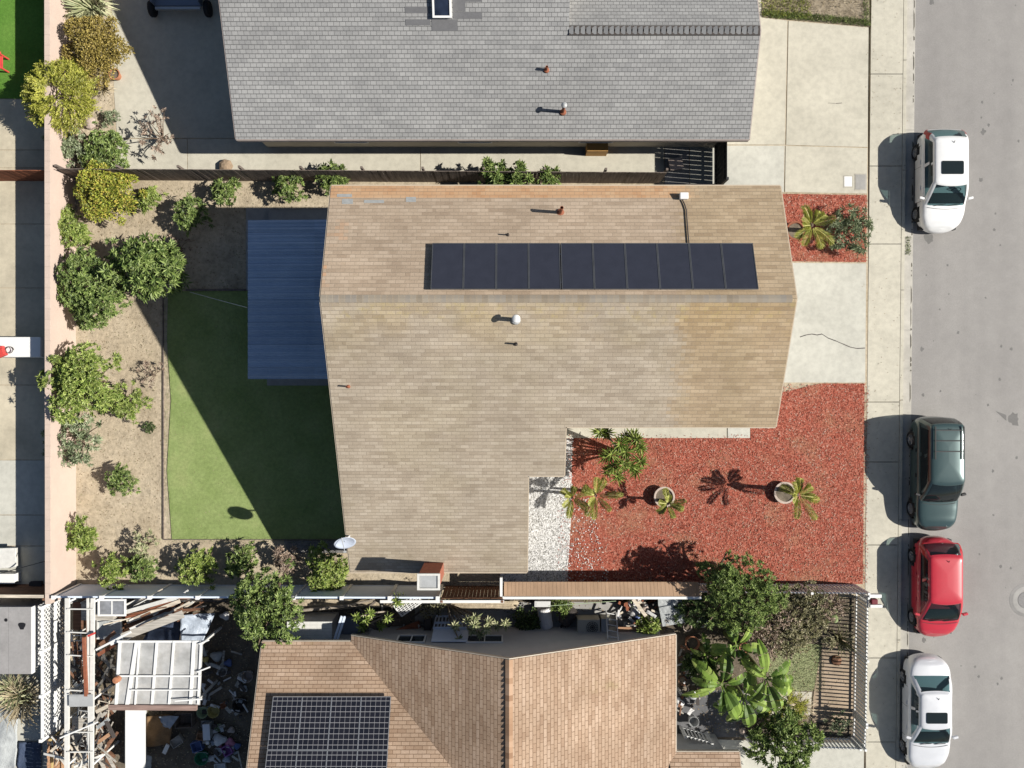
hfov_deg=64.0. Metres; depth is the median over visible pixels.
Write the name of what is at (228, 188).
shrub
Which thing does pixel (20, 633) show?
shed
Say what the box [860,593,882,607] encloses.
mailbox
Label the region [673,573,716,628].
shrub
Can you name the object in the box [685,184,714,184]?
wall
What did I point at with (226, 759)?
bag
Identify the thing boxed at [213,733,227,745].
bag
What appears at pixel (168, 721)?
cloth
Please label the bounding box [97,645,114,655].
board
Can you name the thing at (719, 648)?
banana plant
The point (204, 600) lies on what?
board
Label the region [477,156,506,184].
shrub
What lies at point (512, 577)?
gravel bed
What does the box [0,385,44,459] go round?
patio
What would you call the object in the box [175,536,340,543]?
grass
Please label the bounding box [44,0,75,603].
block wall
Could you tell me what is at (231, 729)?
bag
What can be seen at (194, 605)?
board
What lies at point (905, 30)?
kerb
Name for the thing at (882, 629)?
pavement
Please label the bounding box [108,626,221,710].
lean to roof
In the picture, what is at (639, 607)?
board
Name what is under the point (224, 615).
bag
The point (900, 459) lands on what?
kerb
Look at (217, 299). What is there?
cord
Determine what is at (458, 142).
window
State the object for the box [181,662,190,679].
board
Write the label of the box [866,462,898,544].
pavement
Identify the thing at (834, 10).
grass verge
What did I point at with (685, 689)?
pot
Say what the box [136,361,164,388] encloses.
weed
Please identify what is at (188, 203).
shrub
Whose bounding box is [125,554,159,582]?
shrub
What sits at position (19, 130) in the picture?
patio
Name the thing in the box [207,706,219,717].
bucket
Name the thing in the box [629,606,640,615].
bag
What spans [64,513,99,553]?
shrub
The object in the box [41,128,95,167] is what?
shrub
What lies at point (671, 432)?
path
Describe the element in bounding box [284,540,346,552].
gravel path
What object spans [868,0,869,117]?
ground
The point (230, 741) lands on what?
bag
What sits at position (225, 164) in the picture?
rock
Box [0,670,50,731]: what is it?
grass tuft
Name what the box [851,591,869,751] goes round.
picket fence
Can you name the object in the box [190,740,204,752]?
crate
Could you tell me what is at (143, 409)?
leaf litter
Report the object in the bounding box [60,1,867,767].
soil
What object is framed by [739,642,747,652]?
pot
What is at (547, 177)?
shrub
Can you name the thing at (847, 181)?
meter lid
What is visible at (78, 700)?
panel
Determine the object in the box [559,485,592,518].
palm
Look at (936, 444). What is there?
parked car
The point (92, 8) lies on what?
strap plant
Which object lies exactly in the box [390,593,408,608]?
strap plant
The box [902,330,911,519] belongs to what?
gutter
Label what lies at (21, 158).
patio
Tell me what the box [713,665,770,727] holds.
banana plant
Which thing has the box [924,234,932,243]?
road stain
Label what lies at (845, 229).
shrub
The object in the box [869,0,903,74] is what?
pavement
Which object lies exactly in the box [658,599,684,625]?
tarp
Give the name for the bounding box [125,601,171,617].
board
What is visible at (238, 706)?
bucket
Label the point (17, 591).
plank fence
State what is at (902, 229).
kerb
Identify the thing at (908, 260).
gutter
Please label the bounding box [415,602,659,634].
patio
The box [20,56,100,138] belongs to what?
shrub
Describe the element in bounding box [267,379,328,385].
patio
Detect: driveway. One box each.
[690,146,784,191]
[718,739,863,767]
[727,0,786,144]
[784,263,865,382]
[785,146,866,193]
[786,21,868,146]
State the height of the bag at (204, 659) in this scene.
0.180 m
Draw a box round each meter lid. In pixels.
[843,175,852,187]
[854,174,866,189]
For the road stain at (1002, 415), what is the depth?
34.14 m
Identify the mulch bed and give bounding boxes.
[566,384,863,583]
[783,194,866,261]
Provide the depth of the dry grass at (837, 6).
33.94 m
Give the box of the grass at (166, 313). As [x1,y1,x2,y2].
[163,291,170,344]
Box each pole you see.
[0,561,44,573]
[237,751,242,767]
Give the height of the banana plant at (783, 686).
3.277 m
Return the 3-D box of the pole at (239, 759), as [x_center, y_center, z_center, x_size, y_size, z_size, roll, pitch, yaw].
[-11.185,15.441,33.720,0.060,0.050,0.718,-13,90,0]
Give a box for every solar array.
[265,696,390,767]
[431,243,758,289]
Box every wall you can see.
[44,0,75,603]
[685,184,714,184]
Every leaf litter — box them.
[75,2,110,160]
[77,187,334,579]
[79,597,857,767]
[169,297,331,534]
[193,183,324,288]
[628,427,861,581]
[862,28,908,765]
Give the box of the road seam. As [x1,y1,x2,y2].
[907,0,914,655]
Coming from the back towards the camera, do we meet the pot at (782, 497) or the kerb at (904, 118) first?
the kerb at (904, 118)
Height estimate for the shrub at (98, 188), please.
2.174 m
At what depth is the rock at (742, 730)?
33.85 m
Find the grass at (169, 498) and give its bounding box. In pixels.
[164,470,173,533]
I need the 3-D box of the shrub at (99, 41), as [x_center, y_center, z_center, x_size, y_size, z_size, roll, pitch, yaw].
[-16.676,-13.508,32.967,2.647,2.191,2.829,40,90,0]
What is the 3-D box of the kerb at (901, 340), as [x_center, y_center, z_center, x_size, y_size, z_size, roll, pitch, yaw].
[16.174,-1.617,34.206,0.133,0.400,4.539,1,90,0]
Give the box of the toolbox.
[0,346,7,357]
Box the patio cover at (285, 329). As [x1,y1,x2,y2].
[248,220,327,378]
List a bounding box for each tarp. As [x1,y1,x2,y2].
[0,708,17,767]
[17,741,41,767]
[141,620,179,643]
[146,714,172,746]
[180,613,214,639]
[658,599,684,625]
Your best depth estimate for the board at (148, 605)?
32.45 m
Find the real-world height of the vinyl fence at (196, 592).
2.040 m
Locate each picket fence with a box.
[679,725,713,744]
[695,583,869,594]
[744,734,861,750]
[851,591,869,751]
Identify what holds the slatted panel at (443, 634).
attached to the house at (552, 697)
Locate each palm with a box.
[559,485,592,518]
[580,477,623,519]
[656,487,686,519]
[779,477,819,520]
[793,204,835,249]
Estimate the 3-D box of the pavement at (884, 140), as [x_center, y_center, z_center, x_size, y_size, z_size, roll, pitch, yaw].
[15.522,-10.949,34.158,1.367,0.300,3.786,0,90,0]
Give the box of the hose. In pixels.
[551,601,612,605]
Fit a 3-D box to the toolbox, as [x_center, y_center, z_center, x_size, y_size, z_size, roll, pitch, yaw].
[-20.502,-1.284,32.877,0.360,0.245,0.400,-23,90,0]
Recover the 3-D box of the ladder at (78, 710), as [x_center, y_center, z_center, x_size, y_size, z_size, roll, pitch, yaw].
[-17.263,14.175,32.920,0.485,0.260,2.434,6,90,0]
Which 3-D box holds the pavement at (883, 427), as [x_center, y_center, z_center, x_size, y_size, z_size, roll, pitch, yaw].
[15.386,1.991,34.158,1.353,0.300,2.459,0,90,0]
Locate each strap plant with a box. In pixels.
[61,0,118,29]
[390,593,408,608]
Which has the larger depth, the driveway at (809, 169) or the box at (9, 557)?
the driveway at (809, 169)
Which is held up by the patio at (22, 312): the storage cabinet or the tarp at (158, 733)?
the storage cabinet
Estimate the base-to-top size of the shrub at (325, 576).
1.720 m
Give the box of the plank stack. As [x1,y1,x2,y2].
[124,598,192,631]
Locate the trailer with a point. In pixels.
(152, 8)
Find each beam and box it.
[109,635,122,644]
[110,610,183,644]
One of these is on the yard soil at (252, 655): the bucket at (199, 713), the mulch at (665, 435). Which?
the bucket at (199, 713)
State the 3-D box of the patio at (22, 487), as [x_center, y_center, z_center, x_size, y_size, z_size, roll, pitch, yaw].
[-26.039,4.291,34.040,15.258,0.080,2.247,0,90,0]
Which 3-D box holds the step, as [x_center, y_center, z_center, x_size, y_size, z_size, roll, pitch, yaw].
[-7.974,-6.919,33.895,4.149,0.190,0.494,0,90,0]
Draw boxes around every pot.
[108,68,121,80]
[654,487,674,506]
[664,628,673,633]
[678,675,686,684]
[682,685,688,692]
[683,623,691,631]
[685,635,699,650]
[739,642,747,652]
[774,482,794,503]
[787,221,803,239]
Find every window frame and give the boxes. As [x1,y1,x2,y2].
[97,619,121,638]
[98,599,125,615]
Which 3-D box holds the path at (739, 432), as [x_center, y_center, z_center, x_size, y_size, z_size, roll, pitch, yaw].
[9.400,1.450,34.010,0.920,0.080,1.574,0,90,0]
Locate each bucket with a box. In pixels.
[112,675,121,683]
[194,750,208,765]
[196,706,207,718]
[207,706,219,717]
[214,723,221,731]
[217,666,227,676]
[220,702,226,708]
[232,697,246,712]
[241,670,253,682]
[688,714,698,726]
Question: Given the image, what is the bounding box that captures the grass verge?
[762,0,868,26]
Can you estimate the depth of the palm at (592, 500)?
32.26 m
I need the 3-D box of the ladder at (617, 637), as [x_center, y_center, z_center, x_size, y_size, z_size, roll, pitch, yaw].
[4.020,9.695,32.970,0.455,1.722,0.733,11,90,0]
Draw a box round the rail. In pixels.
[380,600,503,602]
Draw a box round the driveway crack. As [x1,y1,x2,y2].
[800,334,864,348]
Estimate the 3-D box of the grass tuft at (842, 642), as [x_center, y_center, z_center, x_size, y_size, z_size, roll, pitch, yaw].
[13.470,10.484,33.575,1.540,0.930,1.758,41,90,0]
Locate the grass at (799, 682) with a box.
[768,644,824,692]
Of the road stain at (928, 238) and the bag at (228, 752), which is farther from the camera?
the road stain at (928, 238)
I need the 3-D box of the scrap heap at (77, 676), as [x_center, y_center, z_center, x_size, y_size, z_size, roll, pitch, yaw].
[-17.154,11.367,32.914,1.829,1.658,2.632,0,90,0]
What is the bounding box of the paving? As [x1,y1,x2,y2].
[812,640,852,721]
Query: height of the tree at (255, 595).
3.518 m
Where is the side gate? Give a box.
[713,142,728,184]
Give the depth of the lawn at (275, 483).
33.98 m
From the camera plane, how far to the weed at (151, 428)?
33.79 m
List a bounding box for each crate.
[81,598,130,619]
[86,616,123,644]
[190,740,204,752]
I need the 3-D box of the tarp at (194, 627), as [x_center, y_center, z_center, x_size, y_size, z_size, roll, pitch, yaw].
[-12.620,9.781,32.883,1.256,0.498,1.157,0,90,0]
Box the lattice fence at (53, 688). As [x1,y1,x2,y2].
[39,598,64,742]
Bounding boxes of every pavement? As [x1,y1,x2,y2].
[864,658,896,741]
[864,742,895,767]
[865,545,897,657]
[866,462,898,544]
[867,244,900,401]
[867,402,898,461]
[868,74,902,166]
[868,166,901,243]
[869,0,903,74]
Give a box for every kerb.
[896,640,900,759]
[897,520,901,639]
[898,400,902,519]
[899,290,903,399]
[900,170,904,289]
[902,60,906,169]
[903,0,906,59]
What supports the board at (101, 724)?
on the scrap heap at (110, 756)
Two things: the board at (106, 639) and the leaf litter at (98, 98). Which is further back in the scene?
the leaf litter at (98, 98)
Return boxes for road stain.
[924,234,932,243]
[996,411,1005,419]
[1008,412,1017,425]
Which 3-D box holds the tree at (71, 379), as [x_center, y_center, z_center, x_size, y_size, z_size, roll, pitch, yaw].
[-16.873,-0.048,32.712,3.576,2.693,2.983,-24,90,0]
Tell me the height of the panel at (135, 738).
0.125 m
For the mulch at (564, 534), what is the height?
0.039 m
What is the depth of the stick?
31.59 m
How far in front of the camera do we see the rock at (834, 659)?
33.87 m
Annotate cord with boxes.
[191,292,246,307]
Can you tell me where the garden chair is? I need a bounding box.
[0,51,8,72]
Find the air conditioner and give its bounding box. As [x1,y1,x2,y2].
[576,615,599,631]
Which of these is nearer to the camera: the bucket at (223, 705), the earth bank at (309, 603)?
the earth bank at (309, 603)
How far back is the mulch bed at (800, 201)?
33.99 m
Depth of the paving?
33.98 m
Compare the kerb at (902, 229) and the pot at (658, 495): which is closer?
the pot at (658, 495)
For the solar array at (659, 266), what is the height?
0.672 m
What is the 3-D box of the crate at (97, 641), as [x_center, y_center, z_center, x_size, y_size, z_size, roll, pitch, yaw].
[-16.310,9.763,33.400,1.530,1.140,1.418,0,90,0]
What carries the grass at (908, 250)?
on the gutter at (908, 260)
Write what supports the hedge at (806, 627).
on the soil at (202, 259)
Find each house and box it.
[218,0,760,155]
[246,626,741,767]
[319,185,797,589]
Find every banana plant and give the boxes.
[682,650,749,719]
[690,633,717,668]
[707,616,758,664]
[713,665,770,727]
[741,639,792,711]
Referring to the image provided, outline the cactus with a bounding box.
[823,607,837,622]
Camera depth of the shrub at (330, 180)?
33.12 m
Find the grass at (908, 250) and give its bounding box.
[905,237,911,255]
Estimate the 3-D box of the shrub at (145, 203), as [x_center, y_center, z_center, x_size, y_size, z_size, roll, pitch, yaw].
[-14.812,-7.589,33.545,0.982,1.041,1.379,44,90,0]
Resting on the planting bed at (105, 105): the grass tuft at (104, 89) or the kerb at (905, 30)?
the grass tuft at (104, 89)
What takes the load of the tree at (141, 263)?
on the soil at (202, 259)
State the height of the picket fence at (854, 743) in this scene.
1.170 m
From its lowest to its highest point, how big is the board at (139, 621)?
0.145 m
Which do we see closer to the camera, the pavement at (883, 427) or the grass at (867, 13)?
the grass at (867, 13)
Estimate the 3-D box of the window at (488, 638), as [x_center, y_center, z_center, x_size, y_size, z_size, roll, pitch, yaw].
[-1.074,10.035,32.270,1.445,0.900,0.070,0,90,0]
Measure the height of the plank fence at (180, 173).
1.800 m
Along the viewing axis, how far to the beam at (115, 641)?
31.89 m
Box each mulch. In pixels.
[557,451,572,580]
[573,433,741,440]
[784,193,867,261]
[862,387,869,582]
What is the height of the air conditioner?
0.770 m
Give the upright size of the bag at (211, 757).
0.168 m
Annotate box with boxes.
[0,547,18,567]
[0,572,20,583]
[29,581,42,585]
[170,733,184,748]
[174,711,196,728]
[196,731,202,740]
[424,616,431,630]
[668,157,683,170]
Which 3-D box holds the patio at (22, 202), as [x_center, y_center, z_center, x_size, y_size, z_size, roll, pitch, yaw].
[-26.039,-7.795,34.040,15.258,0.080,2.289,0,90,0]
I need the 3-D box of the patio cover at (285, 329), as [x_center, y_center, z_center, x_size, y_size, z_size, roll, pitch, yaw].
[-7.997,-3.238,32.629,4.275,2.722,6.092,0,90,0]
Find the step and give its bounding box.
[268,210,327,219]
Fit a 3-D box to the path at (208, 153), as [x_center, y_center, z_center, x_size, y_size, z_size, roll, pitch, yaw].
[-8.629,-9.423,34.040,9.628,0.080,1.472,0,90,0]
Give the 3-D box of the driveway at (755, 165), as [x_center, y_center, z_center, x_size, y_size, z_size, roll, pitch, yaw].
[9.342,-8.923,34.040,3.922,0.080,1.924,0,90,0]
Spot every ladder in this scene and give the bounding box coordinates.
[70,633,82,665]
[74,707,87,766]
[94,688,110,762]
[605,610,618,640]
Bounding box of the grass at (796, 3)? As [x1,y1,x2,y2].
[761,0,813,18]
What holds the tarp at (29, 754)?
on the patio at (32, 733)
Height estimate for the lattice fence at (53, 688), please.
2.000 m
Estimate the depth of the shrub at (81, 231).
32.94 m
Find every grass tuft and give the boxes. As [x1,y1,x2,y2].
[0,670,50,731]
[0,674,33,709]
[93,75,115,98]
[785,691,816,722]
[821,620,861,660]
[829,593,852,619]
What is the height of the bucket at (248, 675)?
0.290 m
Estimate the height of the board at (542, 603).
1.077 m
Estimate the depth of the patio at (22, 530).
34.00 m
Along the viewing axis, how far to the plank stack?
33.05 m
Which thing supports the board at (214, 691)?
on the scrap heap at (222, 672)
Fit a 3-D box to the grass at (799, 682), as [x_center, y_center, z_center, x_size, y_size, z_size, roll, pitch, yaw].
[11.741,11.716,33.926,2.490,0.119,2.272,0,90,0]
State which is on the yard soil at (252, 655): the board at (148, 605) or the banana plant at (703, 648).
the banana plant at (703, 648)
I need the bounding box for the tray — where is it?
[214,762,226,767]
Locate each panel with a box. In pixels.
[69,694,92,706]
[125,710,145,767]
[431,615,469,641]
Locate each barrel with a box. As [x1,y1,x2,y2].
[537,607,552,629]
[558,606,577,627]
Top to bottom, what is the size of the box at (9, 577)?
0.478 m
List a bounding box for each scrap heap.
[42,725,103,767]
[70,641,97,693]
[94,648,118,767]
[103,589,206,625]
[201,646,246,763]
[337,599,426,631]
[617,599,661,626]
[677,645,700,714]
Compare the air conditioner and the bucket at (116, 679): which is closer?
the bucket at (116, 679)
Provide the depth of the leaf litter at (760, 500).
33.96 m
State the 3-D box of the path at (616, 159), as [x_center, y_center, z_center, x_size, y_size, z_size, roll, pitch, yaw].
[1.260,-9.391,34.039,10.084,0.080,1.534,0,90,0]
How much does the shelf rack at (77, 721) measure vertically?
1.350 m
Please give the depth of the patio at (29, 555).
34.00 m
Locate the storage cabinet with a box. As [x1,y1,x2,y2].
[0,337,44,357]
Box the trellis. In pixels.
[393,599,420,616]
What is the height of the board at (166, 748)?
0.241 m
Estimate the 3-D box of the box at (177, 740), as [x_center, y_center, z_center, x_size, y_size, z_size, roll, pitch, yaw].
[-13.849,14.761,33.900,0.500,0.200,0.350,-34,90,0]
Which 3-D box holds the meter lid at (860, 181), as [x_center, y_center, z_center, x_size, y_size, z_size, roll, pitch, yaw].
[14.450,-8.376,33.995,0.500,0.017,0.700,0,90,0]
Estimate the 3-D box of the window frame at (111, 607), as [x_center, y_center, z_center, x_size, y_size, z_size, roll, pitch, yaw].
[-15.741,8.796,32.270,1.102,0.060,0.669,0,90,0]
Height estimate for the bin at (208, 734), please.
0.528 m
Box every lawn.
[0,0,43,98]
[167,291,344,538]
[768,641,821,690]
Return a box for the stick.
[175,698,201,701]
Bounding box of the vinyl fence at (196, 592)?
[51,583,443,599]
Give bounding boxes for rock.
[84,117,96,128]
[219,159,232,168]
[739,727,745,733]
[831,655,841,664]
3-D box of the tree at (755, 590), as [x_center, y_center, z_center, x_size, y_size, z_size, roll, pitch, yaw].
[8.886,8.205,32.448,3.081,3.256,3.240,0,90,0]
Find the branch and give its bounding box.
[290,599,374,612]
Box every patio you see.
[0,99,43,149]
[0,150,43,167]
[0,168,44,223]
[0,224,44,287]
[0,288,44,384]
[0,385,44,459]
[0,460,44,514]
[0,515,44,545]
[0,546,44,583]
[0,602,59,767]
[112,0,234,137]
[246,208,327,289]
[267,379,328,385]
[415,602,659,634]
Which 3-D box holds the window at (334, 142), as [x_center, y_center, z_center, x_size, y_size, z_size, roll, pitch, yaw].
[-6.500,-9.805,32.720,1.400,1.100,0.070,0,90,0]
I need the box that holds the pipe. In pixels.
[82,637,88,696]
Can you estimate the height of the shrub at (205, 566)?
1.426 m
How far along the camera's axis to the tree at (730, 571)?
31.68 m
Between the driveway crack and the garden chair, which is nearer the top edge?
the garden chair
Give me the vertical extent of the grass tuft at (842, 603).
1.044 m
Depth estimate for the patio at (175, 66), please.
34.00 m
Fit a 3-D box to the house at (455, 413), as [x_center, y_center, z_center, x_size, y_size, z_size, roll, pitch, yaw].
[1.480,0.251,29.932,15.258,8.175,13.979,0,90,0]
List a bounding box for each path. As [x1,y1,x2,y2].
[117,139,186,168]
[188,139,419,170]
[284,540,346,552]
[421,147,663,174]
[566,427,726,437]
[665,147,688,184]
[677,690,744,736]
[727,428,749,437]
[745,690,811,714]
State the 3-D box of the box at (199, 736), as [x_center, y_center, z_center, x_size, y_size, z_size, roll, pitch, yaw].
[-12.812,14.554,33.900,0.400,0.200,0.300,11,90,0]
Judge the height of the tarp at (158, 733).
0.190 m
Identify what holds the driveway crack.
on the driveway at (831, 302)
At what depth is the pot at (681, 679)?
33.77 m
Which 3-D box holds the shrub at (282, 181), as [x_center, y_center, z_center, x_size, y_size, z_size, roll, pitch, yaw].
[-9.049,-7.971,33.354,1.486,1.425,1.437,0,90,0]
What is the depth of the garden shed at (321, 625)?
32.42 m
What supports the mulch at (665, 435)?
on the path at (671, 432)
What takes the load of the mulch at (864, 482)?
on the soil at (202, 259)
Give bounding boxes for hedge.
[725,580,837,655]
[733,601,804,660]
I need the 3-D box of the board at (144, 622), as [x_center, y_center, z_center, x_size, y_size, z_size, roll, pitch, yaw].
[-14.326,9.358,32.720,2.072,0.145,0.090,-25,90,0]
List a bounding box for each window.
[334,142,368,142]
[396,635,426,642]
[458,142,491,142]
[466,635,502,642]
[579,142,612,142]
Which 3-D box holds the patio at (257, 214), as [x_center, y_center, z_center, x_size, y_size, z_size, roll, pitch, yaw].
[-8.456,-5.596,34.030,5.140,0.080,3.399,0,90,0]
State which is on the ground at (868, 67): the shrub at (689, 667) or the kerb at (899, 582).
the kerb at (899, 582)
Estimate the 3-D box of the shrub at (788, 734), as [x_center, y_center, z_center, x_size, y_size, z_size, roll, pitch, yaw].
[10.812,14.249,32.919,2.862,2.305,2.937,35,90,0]
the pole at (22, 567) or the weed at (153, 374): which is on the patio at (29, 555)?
the pole at (22, 567)
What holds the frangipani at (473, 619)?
on the patio at (499, 614)
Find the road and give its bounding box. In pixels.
[907,0,1023,767]
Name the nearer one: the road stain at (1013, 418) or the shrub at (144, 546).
the shrub at (144, 546)
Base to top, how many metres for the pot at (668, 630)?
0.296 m
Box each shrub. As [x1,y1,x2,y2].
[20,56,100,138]
[40,410,102,468]
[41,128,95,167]
[57,204,93,251]
[61,14,134,90]
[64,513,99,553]
[73,158,147,225]
[78,121,130,168]
[91,551,130,589]
[100,109,120,127]
[104,462,140,496]
[110,380,152,424]
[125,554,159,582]
[128,527,159,559]
[135,185,169,215]
[137,105,173,160]
[172,192,214,237]
[173,546,218,589]
[210,177,242,206]
[224,540,258,579]
[271,169,308,202]
[272,545,301,574]
[305,540,348,591]
[314,158,349,196]
[420,593,449,618]
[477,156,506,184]
[501,159,533,184]
[512,606,540,630]
[530,164,560,184]
[549,595,573,619]
[635,613,661,634]
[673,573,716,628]
[678,650,722,686]
[739,573,789,620]
[742,699,824,767]
[761,688,809,726]
[800,591,845,624]
[820,202,874,257]
[823,709,853,735]
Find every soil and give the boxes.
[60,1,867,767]
[78,598,865,767]
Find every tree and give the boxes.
[35,340,124,424]
[55,246,132,330]
[94,230,192,303]
[228,558,305,650]
[591,428,649,486]
[695,549,750,602]
[699,551,778,635]
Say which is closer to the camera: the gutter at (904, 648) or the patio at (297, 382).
the patio at (297, 382)
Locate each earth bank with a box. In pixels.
[283,599,406,610]
[427,601,519,609]
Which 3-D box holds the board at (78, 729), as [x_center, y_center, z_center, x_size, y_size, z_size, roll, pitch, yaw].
[-16.750,13.384,31.720,1.595,0.040,0.050,-23,90,0]
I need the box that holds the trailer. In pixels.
[147,0,212,16]
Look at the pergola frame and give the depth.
31.82 m
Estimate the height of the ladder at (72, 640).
0.259 m
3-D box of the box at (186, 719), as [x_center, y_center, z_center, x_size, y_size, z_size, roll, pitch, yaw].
[-13.434,13.766,33.750,0.700,0.500,0.600,-3,90,0]
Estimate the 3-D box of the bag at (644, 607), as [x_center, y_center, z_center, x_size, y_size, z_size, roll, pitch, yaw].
[5.472,9.106,33.600,0.440,0.240,0.353,0,90,0]
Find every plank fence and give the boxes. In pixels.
[0,170,44,180]
[0,584,44,600]
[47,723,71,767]
[54,164,667,183]
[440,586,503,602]
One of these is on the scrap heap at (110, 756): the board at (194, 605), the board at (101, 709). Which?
the board at (101, 709)
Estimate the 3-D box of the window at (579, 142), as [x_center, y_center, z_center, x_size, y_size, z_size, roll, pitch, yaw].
[3.400,-9.805,32.720,1.400,1.100,0.070,0,90,0]
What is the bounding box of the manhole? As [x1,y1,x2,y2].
[1009,583,1023,616]
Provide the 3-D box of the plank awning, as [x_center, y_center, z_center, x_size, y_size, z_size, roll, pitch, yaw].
[3.492,8.045,33.140,7.935,1.760,0.850,0,90,0]
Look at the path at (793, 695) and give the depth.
33.99 m
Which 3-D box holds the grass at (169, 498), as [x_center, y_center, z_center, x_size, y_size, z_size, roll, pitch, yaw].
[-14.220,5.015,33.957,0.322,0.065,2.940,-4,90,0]
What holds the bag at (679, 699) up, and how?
on the path at (703, 724)
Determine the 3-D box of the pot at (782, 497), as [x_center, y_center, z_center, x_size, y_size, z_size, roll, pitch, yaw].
[11.233,4.477,33.858,0.907,0.256,0.898,0,90,0]
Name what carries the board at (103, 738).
on the scrap heap at (110, 756)
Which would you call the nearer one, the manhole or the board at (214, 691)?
the board at (214, 691)
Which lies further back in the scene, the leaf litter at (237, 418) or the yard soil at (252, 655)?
the yard soil at (252, 655)
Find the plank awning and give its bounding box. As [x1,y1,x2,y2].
[500,576,701,598]
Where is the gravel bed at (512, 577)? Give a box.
[500,440,571,583]
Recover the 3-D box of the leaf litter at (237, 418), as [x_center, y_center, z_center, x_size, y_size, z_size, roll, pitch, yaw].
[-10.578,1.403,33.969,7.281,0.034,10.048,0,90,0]
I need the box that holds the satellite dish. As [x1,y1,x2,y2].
[334,535,355,552]
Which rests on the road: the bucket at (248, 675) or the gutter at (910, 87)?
the gutter at (910, 87)
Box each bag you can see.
[202,657,208,662]
[208,755,214,760]
[210,651,222,661]
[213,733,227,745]
[219,611,228,619]
[221,744,234,756]
[222,756,230,762]
[223,659,231,666]
[225,737,234,745]
[227,726,234,732]
[234,743,240,749]
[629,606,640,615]
[641,602,650,609]
[677,697,684,706]
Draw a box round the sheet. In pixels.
[146,755,151,767]
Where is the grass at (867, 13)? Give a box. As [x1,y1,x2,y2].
[862,0,871,26]
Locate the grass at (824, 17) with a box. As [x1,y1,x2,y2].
[763,9,870,25]
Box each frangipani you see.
[351,597,402,633]
[447,605,511,640]
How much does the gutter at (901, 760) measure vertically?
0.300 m
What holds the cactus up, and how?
on the yard soil at (252, 655)
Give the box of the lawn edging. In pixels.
[163,289,337,539]
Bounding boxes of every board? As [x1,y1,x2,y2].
[60,721,97,738]
[70,639,82,654]
[95,631,131,650]
[95,704,107,713]
[96,718,109,728]
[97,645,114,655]
[97,733,110,743]
[99,631,115,645]
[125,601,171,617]
[125,609,164,628]
[126,598,175,613]
[126,599,180,623]
[129,607,175,629]
[162,744,169,753]
[169,602,199,611]
[177,599,225,601]
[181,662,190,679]
[201,686,222,700]
[396,621,420,629]
[534,601,550,606]
[616,625,644,631]
[632,599,646,616]
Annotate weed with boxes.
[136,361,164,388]
[141,421,155,433]
[166,234,192,256]
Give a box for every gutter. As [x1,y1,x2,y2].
[899,720,906,767]
[900,520,909,719]
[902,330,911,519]
[904,130,913,329]
[906,0,915,129]
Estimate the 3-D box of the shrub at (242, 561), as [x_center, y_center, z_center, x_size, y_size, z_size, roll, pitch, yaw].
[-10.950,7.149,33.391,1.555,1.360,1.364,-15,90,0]
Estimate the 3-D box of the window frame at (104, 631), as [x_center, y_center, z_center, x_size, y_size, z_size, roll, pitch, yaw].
[-16.061,9.776,32.720,0.998,0.060,0.798,0,90,0]
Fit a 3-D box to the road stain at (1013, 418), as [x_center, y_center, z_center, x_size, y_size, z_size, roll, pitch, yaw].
[20.866,1.457,34.139,0.456,0.001,0.574,0,90,0]
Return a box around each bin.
[202,719,213,740]
[337,613,360,633]
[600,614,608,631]
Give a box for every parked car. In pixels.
[899,653,957,767]
[906,416,965,530]
[908,535,967,636]
[911,129,973,233]
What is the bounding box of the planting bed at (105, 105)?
[75,0,115,168]
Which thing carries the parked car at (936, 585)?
on the road
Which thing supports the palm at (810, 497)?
in the pot at (782, 497)
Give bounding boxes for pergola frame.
[64,598,118,767]
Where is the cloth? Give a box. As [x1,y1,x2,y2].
[159,716,178,728]
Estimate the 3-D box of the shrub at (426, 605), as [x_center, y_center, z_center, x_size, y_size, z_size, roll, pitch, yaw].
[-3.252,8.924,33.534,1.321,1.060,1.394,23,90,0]
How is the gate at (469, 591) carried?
on the soil at (202, 259)
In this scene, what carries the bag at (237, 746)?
on the yard soil at (252, 655)
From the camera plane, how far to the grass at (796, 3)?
33.93 m
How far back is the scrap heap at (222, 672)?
33.76 m
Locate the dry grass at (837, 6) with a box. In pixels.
[805,0,863,20]
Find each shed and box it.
[0,596,53,673]
[287,612,345,638]
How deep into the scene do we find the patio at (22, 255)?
34.00 m

